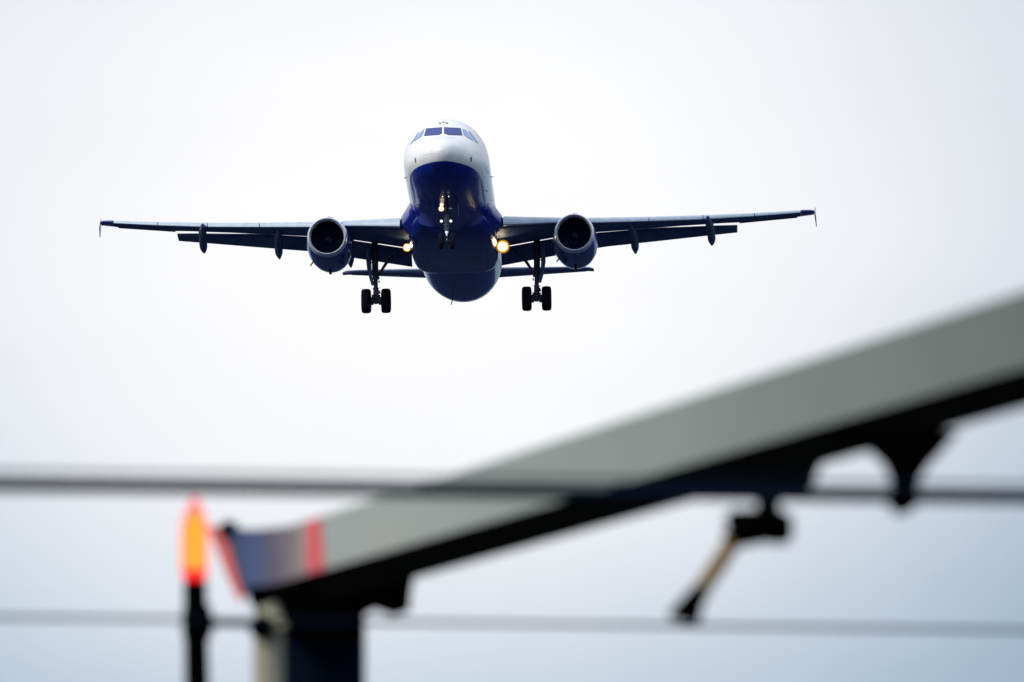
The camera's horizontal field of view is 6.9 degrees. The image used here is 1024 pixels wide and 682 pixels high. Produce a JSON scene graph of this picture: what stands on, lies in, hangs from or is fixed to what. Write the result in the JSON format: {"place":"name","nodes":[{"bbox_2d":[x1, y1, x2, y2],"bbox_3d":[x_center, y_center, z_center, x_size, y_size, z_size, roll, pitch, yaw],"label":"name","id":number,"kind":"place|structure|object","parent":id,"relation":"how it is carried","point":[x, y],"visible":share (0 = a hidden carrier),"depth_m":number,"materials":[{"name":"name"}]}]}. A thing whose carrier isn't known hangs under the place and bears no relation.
{"place":"outdoors","nodes":[
{"label":"outdoors","id":0,"kind":"place"},
{"bbox_2d":[99,119,816,312],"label":"airliner","id":1,"kind":"object","parent":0,"point":[453,232],"visible":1,"depth_m":400.64,"materials":[{"name":"paint"}]},
{"bbox_2d":[0,480,1023,504],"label":"wire","id":2,"kind":"object","parent":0,"point":[512,492],"visible":0.88,"depth_m":23.98,"materials":[{"name":"grey metal"}]},
{"bbox_2d":[0,471,1023,489],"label":"wire","id":3,"kind":"object","parent":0,"point":[511,480],"visible":1,"depth_m":20.49,"materials":[{"name":"grey metal"}]},
{"bbox_2d":[0,615,1023,631],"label":"wire","id":4,"kind":"object","parent":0,"point":[503,623],"visible":1,"depth_m":26.99,"materials":[{"name":"grey metal"}]},
{"bbox_2d":[0,0,1023,681],"label":"sky","id":5,"kind":"structure","parent":0,"point":[901,122],"materials":[{"name":"white"}]},
{"label":"ground","id":6,"kind":"structure","parent":0,"visible":0},
{"bbox_2d":[182,511,249,681],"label":"lamp post","id":7,"kind":"object","parent":6,"relation":"on","point":[197,636],"visible":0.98,"depth_m":29.57,"materials":[{"name":"black metal"}]},
{"bbox_2d":[249,602,287,681],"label":"conduit pipe","id":8,"kind":"object","parent":6,"relation":"on","point":[268,652],"visible":0.83,"depth_m":29.34,"materials":[{"name":"beige metal"}]},
{"bbox_2d":[207,291,1023,681],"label":"gantry","id":9,"kind":"object","parent":6,"relation":"on","point":[923,379],"visible":0.88,"depth_m":26.08,"materials":[{"name":"metal"}]},
{"bbox_2d":[668,440,848,625],"bbox_3d":[0.615,0.586,24.733,0.348,0.488,1.871,2,-6,-18],"label":"hanging fitting","id":10,"kind":"object","parent":9,"relation":"hanging from","point":[767,522],"visible":0.89,"depth_m":24.63,"materials":[{"name":"black metal"}]},
{"bbox_2d":[831,429,958,514],"bbox_3d":[1.051,0.362,23.418,0.354,0.224,0.186,0,-6,0],"label":"funnel bracket","id":11,"kind":"object","parent":9,"relation":"attached to","point":[903,455],"visible":0.98,"depth_m":23.37,"materials":[{"name":"black metal"}]}
]}

